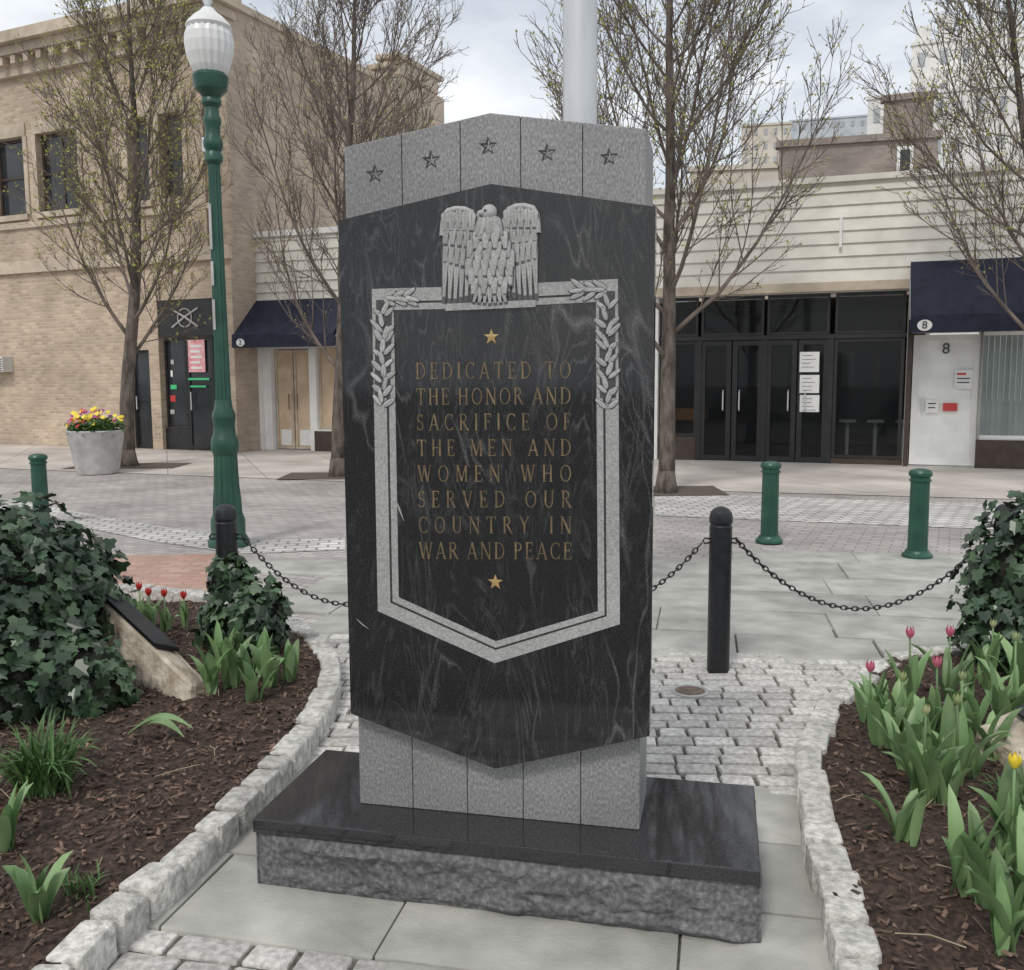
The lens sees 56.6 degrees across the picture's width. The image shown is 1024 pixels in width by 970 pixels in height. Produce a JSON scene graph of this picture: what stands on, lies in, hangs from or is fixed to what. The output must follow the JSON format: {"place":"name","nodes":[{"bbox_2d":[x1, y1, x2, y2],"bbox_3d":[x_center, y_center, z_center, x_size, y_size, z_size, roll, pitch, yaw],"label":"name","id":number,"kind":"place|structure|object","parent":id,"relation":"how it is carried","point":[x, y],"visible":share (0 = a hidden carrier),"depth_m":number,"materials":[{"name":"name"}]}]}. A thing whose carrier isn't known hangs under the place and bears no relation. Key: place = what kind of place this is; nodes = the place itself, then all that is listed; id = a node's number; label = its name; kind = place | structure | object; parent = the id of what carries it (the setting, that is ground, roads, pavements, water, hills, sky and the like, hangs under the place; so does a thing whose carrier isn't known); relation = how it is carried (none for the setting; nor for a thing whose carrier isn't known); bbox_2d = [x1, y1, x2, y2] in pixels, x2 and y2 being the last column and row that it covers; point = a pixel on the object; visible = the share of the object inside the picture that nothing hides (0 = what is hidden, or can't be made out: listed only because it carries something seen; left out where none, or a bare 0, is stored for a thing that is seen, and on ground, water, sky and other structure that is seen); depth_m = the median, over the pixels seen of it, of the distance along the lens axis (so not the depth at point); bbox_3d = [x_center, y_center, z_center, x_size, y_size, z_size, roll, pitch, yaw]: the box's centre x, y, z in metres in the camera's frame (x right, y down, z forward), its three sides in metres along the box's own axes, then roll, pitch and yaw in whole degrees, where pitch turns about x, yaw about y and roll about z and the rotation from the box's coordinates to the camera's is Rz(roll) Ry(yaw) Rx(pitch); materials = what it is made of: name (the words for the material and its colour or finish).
{"place":"outdoors","nodes":[
{"label":"outdoors","id":0,"kind":"place"},
{"bbox_2d":[0,599,320,969],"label":"mulch bed","id":1,"kind":"object","parent":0,"point":[47,843],"visible":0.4,"depth_m":3.59,"materials":[{"name":"brown wood"}]},
{"bbox_2d":[0,781,33,852],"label":"tulip","id":2,"kind":"object","parent":1,"relation":"on","point":[9,817],"visible":1,"depth_m":3.08,"materials":[{"name":"green plant"}]},
{"bbox_2d":[2,850,72,924],"bbox_3d":[-1.323,1.137,2.703,0.192,0.231,0.194,-5,8,-38],"label":"tulip","id":3,"kind":"object","parent":1,"relation":"on","point":[37,897],"visible":0.95,"depth_m":2.71,"materials":[{"name":"green plant"}]},
{"bbox_2d":[0,705,117,803],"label":"grass tuft","id":4,"kind":"object","parent":1,"relation":"on","point":[50,770],"visible":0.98,"depth_m":3.50,"materials":[{"name":"green plant"}]},
{"bbox_2d":[0,491,144,725],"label":"ivy shrub","id":5,"kind":"object","parent":1,"relation":"on","point":[57,584],"visible":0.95,"depth_m":4.50,"materials":[{"name":"green plant"}]},
{"bbox_2d":[42,859,124,912],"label":"grass tuft","id":6,"kind":"object","parent":1,"relation":"on","point":[91,887],"visible":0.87,"depth_m":2.84,"materials":[{"name":"green plant"}]},
{"bbox_2d":[96,590,206,700],"bbox_3d":[-1.890,0.775,4.852,1.070,0.551,0.221,5,8,38],"label":"plaque stone","id":7,"kind":"object","parent":1,"relation":"on","point":[149,647],"visible":0.41,"depth_m":4.73,"materials":[{"name":"beige stone"}]},
{"bbox_2d":[188,642,232,695],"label":"tulip","id":8,"kind":"object","parent":1,"relation":"on","point":[209,669],"visible":0.96,"depth_m":4.58,"materials":[{"name":"green plant"}]},
{"bbox_2d":[209,504,243,560],"bbox_3d":[-1.597,0.554,5.346,0.161,0.905,0.124,-5,8,-37],"label":"chain post","id":9,"kind":"object","parent":1,"relation":"on","point":[225,534],"visible":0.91,"depth_m":5.26,"materials":[{"name":"black metal"}]},
{"bbox_2d":[221,626,255,690],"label":"tulip","id":10,"kind":"object","parent":1,"relation":"on","point":[230,674],"visible":0.94,"depth_m":4.66,"materials":[{"name":"green plant"}]},
{"bbox_2d":[188,548,294,656],"bbox_3d":[-1.499,0.669,5.268,0.571,0.634,0.442,0,6,0],"label":"ivy shrub","id":11,"kind":"object","parent":1,"relation":"on","point":[234,596],"visible":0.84,"depth_m":5.19,"materials":[{"name":"green plant"}]},
{"bbox_2d":[237,656,277,703],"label":"tulip","id":12,"kind":"object","parent":1,"relation":"on","point":[250,679],"visible":0.97,"depth_m":4.49,"materials":[{"name":"green plant"}]},
{"bbox_2d":[245,633,283,687],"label":"tulip","id":13,"kind":"object","parent":1,"relation":"on","point":[263,656],"visible":0.89,"depth_m":4.64,"materials":[{"name":"green plant"}]},
{"bbox_2d":[273,639,298,682],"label":"tulip","id":14,"kind":"object","parent":1,"relation":"on","point":[290,661],"visible":0.88,"depth_m":4.79,"materials":[{"name":"green plant"}]},
{"bbox_2d":[149,754,830,969],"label":"bluestone slabs","id":15,"kind":"structure","parent":0,"point":[227,896],"depth_m":2.77,"materials":[{"name":"grey stone"}]},
{"bbox_2d":[253,113,762,942],"bbox_3d":[-0.004,0.083,2.986,1.571,2.359,0.640,1,7,12],"label":"war memorial","id":16,"kind":"object","parent":15,"relation":"on","point":[497,303],"visible":1,"depth_m":2.82,"materials":[{"name":"stone"}]},
{"bbox_2d":[110,630,882,969],"bbox_3d":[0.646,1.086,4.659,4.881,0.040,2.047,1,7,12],"label":"sett path","id":17,"kind":"structure","parent":0,"point":[699,761],"depth_m":4.49,"materials":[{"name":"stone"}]},
{"bbox_2d":[109,929,388,969],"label":"sett corner","id":18,"kind":"object","parent":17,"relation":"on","point":[222,954],"visible":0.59,"depth_m":2.65,"materials":[{"name":"stone"}]},
{"bbox_2d":[671,684,708,698],"bbox_3d":[0.904,1.049,4.822,0.190,0.015,0.190,0,6,0],"label":"drain cover","id":19,"kind":"object","parent":17,"relation":"on","point":[687,691],"visible":1,"depth_m":4.81,"materials":[{"name":"metal"}]},
{"bbox_2d":[702,506,737,672],"bbox_3d":[1.121,0.565,5.129,0.161,0.905,0.124,-5,8,-37],"label":"chain post","id":20,"kind":"object","parent":17,"relation":"on","point":[720,539],"visible":1,"depth_m":5.08,"materials":[{"name":"black metal"}]},
{"bbox_2d":[735,536,989,610],"bbox_3d":[1.897,0.483,5.150,1.400,0.413,0.029,-1,7,-2],"label":"chain","id":21,"kind":"object","parent":20,"relation":"hanging from","point":[964,561],"visible":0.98,"depth_m":5.16,"materials":[{"name":"black paint"}]},
{"bbox_2d":[794,646,965,969],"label":"bed kerb","id":22,"kind":"structure","parent":17,"relation":"on","point":[850,940],"depth_m":3.10,"materials":[{"name":"stone"}]},
{"bbox_2d":[0,426,1018,629],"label":"road","id":23,"kind":"structure","parent":0,"point":[285,508],"depth_m":10.88,"materials":[{"name":"grey concrete"}]},
{"bbox_2d":[28,453,53,524],"bbox_3d":[-5.230,0.043,10.522,0.258,0.787,0.258,0,6,0],"label":"bollard","id":24,"kind":"object","parent":23,"relation":"on","point":[38,468],"visible":0.51,"depth_m":10.45,"materials":[{"name":"green metal"}]},
{"bbox_2d":[0,0,236,466],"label":"street tree","id":25,"kind":"object","parent":23,"relation":"on","point":[130,332],"visible":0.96,"depth_m":16.84,"materials":[{"name":"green plant"}]},
{"bbox_2d":[0,498,344,553],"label":"cobble band","id":26,"kind":"object","parent":23,"relation":"on","point":[152,532],"visible":0.64,"depth_m":9.73,"materials":[{"name":"grey stone"}]},
{"bbox_2d":[184,0,249,547],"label":"street lamp","id":27,"kind":"object","parent":26,"relation":"on","point":[209,43],"visible":0.97,"depth_m":8.79,"materials":[{"name":"green metal"}]},
{"bbox_2d":[98,553,252,590],"bbox_3d":[-3.450,0.736,7.867,2.583,0.001,5.564,-5,8,-37],"label":"red brick patch","id":28,"kind":"object","parent":23,"relation":"on","point":[183,571],"visible":0.2,"depth_m":8.00,"materials":[{"name":"red brick"}]},
{"bbox_2d":[202,0,468,476],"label":"street tree","id":29,"kind":"object","parent":23,"relation":"on","point":[336,468],"visible":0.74,"depth_m":15.38,"materials":[{"name":"brown plant"}]},
{"bbox_2d":[755,461,782,543],"bbox_3d":[2.482,0.160,9.139,0.258,0.787,0.258,0,6,0],"label":"bollard","id":30,"kind":"object","parent":23,"relation":"on","point":[770,471],"visible":1,"depth_m":9.08,"materials":[{"name":"green metal"}]},
{"bbox_2d":[655,495,1022,528],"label":"cobble band","id":31,"kind":"object","parent":23,"relation":"on","point":[882,512],"visible":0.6,"depth_m":11.39,"materials":[{"name":"grey stone"}]},
{"bbox_2d":[0,427,1023,498],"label":"pavement","id":32,"kind":"structure","parent":0,"point":[957,482],"depth_m":16.01,"materials":[{"name":"concrete"}]},
{"bbox_2d":[66,428,124,474],"bbox_3d":[-7.089,-0.573,16.221,0.937,0.740,0.937,0,6,0],"label":"planter","id":33,"kind":"object","parent":32,"relation":"on","point":[95,453],"visible":0.82,"depth_m":15.90,"materials":[{"name":"concrete"}]},
{"bbox_2d":[64,406,126,435],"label":"pansies","id":34,"kind":"object","parent":33,"relation":"in","point":[90,422],"visible":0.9,"depth_m":15.98,"materials":[{"name":"yellow plant"}]},
{"bbox_2d":[0,0,443,451],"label":"brick building","id":35,"kind":"structure","parent":32,"relation":"on","point":[61,347],"depth_m":21.67,"materials":[{"name":"brick"}]},
{"bbox_2d":[0,136,30,222],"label":"window","id":36,"kind":"structure","parent":35,"relation":"in","point":[12,170],"depth_m":22.86,"materials":[{"name":"black glass"}]},
{"bbox_2d":[31,128,83,218],"bbox_3d":[-10.497,-7.218,22.086,1.597,1.916,0.290,3,7,25],"label":"window","id":37,"kind":"structure","parent":35,"relation":"in","point":[46,166],"depth_m":22.25,"materials":[{"name":"black glass"}]},
{"bbox_2d":[121,116,155,208],"bbox_3d":[-8.210,-7.109,21.027,0.882,1.916,0.290,3,7,25],"label":"window","id":38,"kind":"structure","parent":35,"relation":"in","point":[141,144],"depth_m":21.07,"materials":[{"name":"black glass"}]},
{"bbox_2d":[134,350,152,448],"bbox_3d":[-8.431,-1.961,21.807,0.641,2.241,0.125,3,7,25],"label":"door","id":39,"kind":"structure","parent":35,"relation":"in","point":[142,393],"depth_m":21.86,"materials":[{"name":"black metal"}]},
{"bbox_2d":[153,110,188,205],"bbox_3d":[-7.340,-7.067,20.620,0.916,1.916,0.290,3,7,25],"label":"window","id":40,"kind":"structure","parent":35,"relation":"in","point":[185,154],"depth_m":20.67,"materials":[{"name":"black glass"}]},
{"bbox_2d":[164,338,188,427],"bbox_3d":[-7.538,-2.303,21.412,0.624,2.001,0.070,3,7,25],"label":"window","id":41,"kind":"structure","parent":35,"relation":"in","point":[175,353],"depth_m":21.41,"materials":[{"name":"black glass"}]},
{"bbox_2d":[185,337,214,449],"bbox_3d":[-6.887,-2.023,21.047,0.774,2.481,0.135,3,7,25],"label":"door","id":42,"kind":"structure","parent":35,"relation":"in","point":[201,400],"depth_m":21.11,"materials":[{"name":"black metal"}]},
{"bbox_2d":[232,226,338,450],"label":"shop","id":43,"kind":"structure","parent":32,"relation":"on","point":[296,389],"depth_m":20.77,"materials":[{"name":"white paint"}]},
{"bbox_2d":[274,350,295,448],"bbox_3d":[-5.074,-1.909,21.234,0.462,2.193,0.134,2,7,20],"label":"door","id":44,"kind":"structure","parent":43,"relation":"in","point":[284,360],"depth_m":21.25,"materials":[{"name":"wood"}]},
{"bbox_2d":[293,350,310,448],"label":"door","id":45,"kind":"structure","parent":43,"relation":"in","point":[301,365],"depth_m":21.10,"materials":[{"name":"wood"}]},
{"bbox_2d":[318,347,335,428],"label":"window","id":46,"kind":"structure","parent":43,"relation":"in","point":[326,369],"depth_m":20.82,"materials":[{"name":"glass"}]},
{"bbox_2d":[653,486,728,494],"bbox_3d":[2.239,0.076,13.344,1.400,0.001,1.100,0,6,0],"label":"tree pit","id":47,"kind":"object","parent":32,"relation":"on","point":[697,490],"visible":0.4,"depth_m":13.20,"materials":[{"name":"soil"}]},
{"bbox_2d":[514,0,863,492],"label":"street tree","id":48,"kind":"object","parent":47,"relation":"on","point":[666,480],"visible":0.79,"depth_m":12.63,"materials":[{"name":"brown plant"}]},
{"bbox_2d":[846,0,1023,329],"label":"street tree","id":49,"kind":"object","parent":32,"relation":"on","point":[1010,17],"visible":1,"depth_m":12.74,"materials":[{"name":"brown plant"}]},
{"bbox_2d":[0,0,1023,301],"label":"sky","id":50,"kind":"structure","parent":0,"point":[495,77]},
{"bbox_2d":[243,549,968,668],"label":"bluestone walk","id":51,"kind":"structure","parent":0,"point":[769,614],"depth_m":6.74,"materials":[{"name":"grey stone"}]},
{"bbox_2d":[563,0,596,123],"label":"flagpole","id":52,"kind":"object","parent":51,"relation":"on","point":[579,60],"visible":0.07,"depth_m":5.86,"materials":[{"name":"white metal"}]},
{"bbox_2d":[901,468,932,559],"bbox_3d":[3.574,0.245,8.345,0.258,0.787,0.258,0,6,0],"label":"bollard","id":53,"kind":"object","parent":51,"relation":"on","point":[920,480],"visible":1,"depth_m":8.29,"materials":[{"name":"green metal"}]},
{"bbox_2d":[688,163,778,301],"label":"beige tower","id":54,"kind":"structure","parent":0,"point":[768,172],"depth_m":38.43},
{"bbox_2d":[741,121,791,163],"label":"beige tower","id":55,"kind":"structure","parent":0,"point":[765,132],"depth_m":86.54,"materials":[{"name":"beige concrete"}]},
{"bbox_2d":[789,114,866,139],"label":"glass tower","id":56,"kind":"structure","parent":0,"point":[851,125],"depth_m":114.44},
{"bbox_2d":[653,162,1023,468],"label":"storefront building","id":57,"kind":"structure","parent":0,"point":[858,377],"depth_m":17.05,"materials":[{"name":"white paint"}]},
{"bbox_2d":[700,341,731,459],"bbox_3d":[3.830,-1.587,17.893,0.565,2.217,0.134,2,7,20],"label":"door","id":58,"kind":"structure","parent":57,"relation":"in","point":[705,343],"depth_m":17.88,"materials":[{"name":"black metal"}]},
{"bbox_2d":[701,296,764,335],"bbox_3d":[4.103,-3.131,17.647,1.141,0.711,0.070,2,7,20],"label":"transom window","id":59,"kind":"structure","parent":57,"relation":"in","point":[746,297],"depth_m":17.59,"materials":[{"name":"black metal"}]},
{"bbox_2d":[731,340,762,460],"bbox_3d":[4.374,-1.567,17.693,0.552,2.217,0.134,2,7,20],"label":"door","id":60,"kind":"structure","parent":57,"relation":"in","point":[735,343],"depth_m":17.70,"materials":[{"name":"black metal"}]},
{"bbox_2d":[765,340,797,460],"bbox_3d":[4.941,-1.546,17.484,0.539,2.217,0.134,2,7,20],"label":"door","id":61,"kind":"structure","parent":57,"relation":"in","point":[794,343],"depth_m":17.47,"materials":[{"name":"black metal"}]},
{"bbox_2d":[767,294,830,334],"bbox_3d":[5.202,-3.090,17.241,1.089,0.711,0.070,2,7,20],"label":"transom window","id":62,"kind":"structure","parent":57,"relation":"in","point":[805,295],"depth_m":17.22,"materials":[{"name":"black metal"}]},
{"bbox_2d":[795,339,828,461],"bbox_3d":[5.462,-1.527,17.291,0.527,2.217,0.134,2,7,20],"label":"door","id":63,"kind":"structure","parent":57,"relation":"in","point":[798,457],"depth_m":17.28,"materials":[{"name":"black metal"}]},
{"bbox_2d":[831,338,904,459],"bbox_3d":[6.353,-1.540,16.991,1.168,2.142,0.070,2,7,20],"label":"window","id":64,"kind":"structure","parent":57,"relation":"in","point":[902,340],"depth_m":16.95,"materials":[{"name":"black metal"}]},
{"bbox_2d":[835,291,906,333],"bbox_3d":[6.345,-3.048,16.820,1.168,0.711,0.070,2,7,20],"label":"transom window","id":65,"kind":"structure","parent":57,"relation":"in","point":[895,292],"depth_m":16.78,"materials":[{"name":"black metal"}]},
{"bbox_2d":[908,334,981,465],"bbox_3d":[7.526,-1.475,16.534,1.066,2.263,0.120,2,7,20],"label":"door","id":66,"kind":"structure","parent":57,"relation":"in","point":[942,437],"depth_m":16.55,"materials":[{"name":"white paint"}]},
{"bbox_2d":[976,331,1023,438],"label":"window","id":67,"kind":"structure","parent":57,"relation":"in","point":[1014,332],"depth_m":16.27,"materials":[{"name":"white paint"}]},
{"bbox_2d":[822,653,1023,969],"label":"mulch bed","id":68,"kind":"object","parent":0,"point":[958,909],"visible":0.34,"depth_m":3.03,"materials":[{"name":"brown wood"}]},
{"bbox_2d":[853,660,885,722],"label":"tulip","id":69,"kind":"object","parent":68,"relation":"on","point":[867,688],"visible":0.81,"depth_m":4.17,"materials":[{"name":"green plant"}]},
{"bbox_2d":[848,680,907,748],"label":"tulip","id":70,"kind":"object","parent":68,"relation":"on","point":[877,738],"visible":0.73,"depth_m":3.90,"materials":[{"name":"green plant"}]},
{"bbox_2d":[854,697,924,770],"bbox_3d":[1.537,0.985,3.723,0.281,0.260,0.283,-3,7,-24],"label":"tulip","id":71,"kind":"object","parent":68,"relation":"on","point":[895,734],"visible":0.64,"depth_m":3.74,"materials":[{"name":"green plant"}]},
{"bbox_2d":[859,770,926,846],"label":"tulip","id":72,"kind":"object","parent":68,"relation":"on","point":[907,819],"visible":0.99,"depth_m":3.12,"materials":[{"name":"green plant"}]},
{"bbox_2d":[879,670,914,732],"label":"tulip","id":73,"kind":"object","parent":68,"relation":"on","point":[904,700],"visible":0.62,"depth_m":3.95,"materials":[{"name":"green plant"}]},
{"bbox_2d":[884,626,932,706],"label":"tulip","id":74,"kind":"object","parent":68,"relation":"on","point":[914,669],"visible":0.75,"depth_m":4.38,"materials":[{"name":"green plant"}]},
{"bbox_2d":[876,703,950,790],"bbox_3d":[1.452,0.972,3.466,0.256,0.370,0.201,0,6,0],"label":"tulip","id":75,"kind":"object","parent":68,"relation":"on","point":[926,741],"visible":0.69,"depth_m":3.48,"materials":[{"name":"green plant"}]},
{"bbox_2d":[895,714,965,803],"bbox_3d":[1.476,0.995,3.386,0.191,0.323,0.313,5,8,37],"label":"tulip","id":76,"kind":"object","parent":68,"relation":"on","point":[926,766],"visible":0.84,"depth_m":3.38,"materials":[{"name":"green plant"}]},
{"bbox_2d":[911,625,974,700],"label":"tulip","id":77,"kind":"object","parent":68,"relation":"on","point":[950,677],"visible":0.81,"depth_m":4.45,"materials":[{"name":"green plant"}]},
{"bbox_2d":[920,654,972,733],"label":"tulip","id":78,"kind":"object","parent":68,"relation":"on","point":[933,699],"visible":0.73,"depth_m":4.01,"materials":[{"name":"green plant"}]},
{"bbox_2d":[936,737,972,805],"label":"tulip","id":79,"kind":"object","parent":68,"relation":"on","point":[952,775],"visible":0.84,"depth_m":3.38,"materials":[{"name":"green plant"}]},
{"bbox_2d":[926,692,1008,785],"bbox_3d":[1.660,0.956,3.461,0.199,0.369,0.236,-7,9,-44],"label":"tulip","id":80,"kind":"object","parent":68,"relation":"on","point":[952,719],"visible":0.72,"depth_m":3.54,"materials":[{"name":"green plant"}]},
{"bbox_2d":[942,784,1000,897],"bbox_3d":[1.312,1.067,2.791,0.136,0.293,0.194,-4,7,-26],"label":"tulip","id":81,"kind":"object","parent":68,"relation":"on","point":[961,875],"visible":0.72,"depth_m":2.78,"materials":[{"name":"green plant"}]},
{"bbox_2d":[944,675,1023,733],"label":"tulip","id":82,"kind":"object","parent":68,"relation":"on","point":[973,702],"visible":0.48,"depth_m":4.06,"materials":[{"name":"green plant"}]},
{"bbox_2d":[946,490,1023,675],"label":"ivy shrub","id":83,"kind":"object","parent":68,"relation":"on","point":[992,577],"visible":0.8,"depth_m":4.95,"materials":[{"name":"green plant"}]},
{"bbox_2d":[954,801,1016,909],"bbox_3d":[1.320,1.056,2.735,0.268,0.320,0.192,-2,7,-13],"label":"tulip","id":84,"kind":"object","parent":68,"relation":"on","point":[979,862],"visible":0.69,"depth_m":2.71,"materials":[{"name":"green plant"}]},
{"bbox_2d":[967,618,1005,689],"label":"tulip","id":85,"kind":"object","parent":68,"relation":"on","point":[993,649],"visible":0.77,"depth_m":4.55,"materials":[{"name":"green plant"}]},
{"bbox_2d":[968,727,1008,778],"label":"tulip","id":86,"kind":"object","parent":68,"relation":"on","point":[978,761],"visible":0.58,"depth_m":3.62,"materials":[{"name":"green plant"}]},
{"bbox_2d":[963,847,1023,955],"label":"tulip","id":87,"kind":"object","parent":68,"relation":"on","point":[1006,912],"visible":0.98,"depth_m":2.51,"materials":[{"name":"green plant"}]},
{"bbox_2d":[967,705,1021,761],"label":"tulip","id":88,"kind":"object","parent":68,"relation":"on","point":[993,719],"visible":0.79,"depth_m":3.74,"materials":[{"name":"green plant"}]},
{"bbox_2d":[967,750,1023,859],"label":"tulip","id":89,"kind":"object","parent":68,"relation":"on","point":[1009,778],"visible":0.64,"depth_m":2.99,"materials":[{"name":"green plant"}]},
{"bbox_2d":[975,704,1023,770],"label":"plaque stone","id":90,"kind":"object","parent":68,"relation":"on","point":[1016,740],"visible":0.35,"depth_m":3.75,"materials":[{"name":"beige stone"}]},
{"bbox_2d":[975,631,1023,710],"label":"tulip","id":91,"kind":"object","parent":68,"relation":"on","point":[1014,681],"visible":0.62,"depth_m":4.16,"materials":[{"name":"green plant"}]},
{"bbox_2d":[984,660,1023,715],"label":"tulip","id":92,"kind":"object","parent":68,"relation":"on","point":[1000,701],"visible":0.56,"depth_m":3.98,"materials":[{"name":"green plant"}]},
{"bbox_2d":[988,631,1023,693],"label":"tulip","id":93,"kind":"object","parent":68,"relation":"on","point":[1008,647],"visible":0.52,"depth_m":4.43,"materials":[{"name":"green plant"}]},
{"bbox_2d":[1001,787,1018,871],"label":"tulip","id":94,"kind":"object","parent":68,"relation":"on","point":[1011,839],"visible":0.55,"depth_m":2.93,"materials":[{"name":"green plant"}]},
{"bbox_2d":[1004,806,1023,932],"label":"tulip","id":95,"kind":"object","parent":68,"relation":"on","point":[1017,878],"visible":0.75,"depth_m":2.66,"materials":[{"name":"green plant"}]},
{"bbox_2d":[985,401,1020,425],"bbox_3d":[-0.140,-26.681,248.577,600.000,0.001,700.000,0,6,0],"label":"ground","id":96,"kind":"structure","parent":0,"point":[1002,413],"depth_m":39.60,"materials":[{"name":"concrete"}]},
{"bbox_2d":[31,584,340,969],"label":"bed kerb","id":97,"kind":"structure","parent":96,"relation":"on","point":[119,921],"depth_m":3.19,"materials":[{"name":"stone"}]},
{"bbox_2d":[775,129,942,334],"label":"brown building","id":98,"kind":"structure","parent":96,"relation":"on","point":[854,154],"depth_m":28.50,"materials":[{"name":"brick"}]},
{"bbox_2d":[881,90,937,132],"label":"brown building","id":99,"kind":"structure","parent":96,"relation":"on","point":[909,96],"depth_m":32.48,"materials":[{"name":"brick"}]},
{"bbox_2d":[866,82,1023,400],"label":"pale tower","id":100,"kind":"structure","parent":96,"relation":"on","point":[874,126],"depth_m":56.08,"materials":[{"name":"white concrete"}]},
{"bbox_2d":[910,7,1023,91],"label":"pale tower","id":101,"kind":"structure","parent":96,"relation":"on","point":[929,62],"depth_m":62.37,"materials":[{"name":"white concrete"}]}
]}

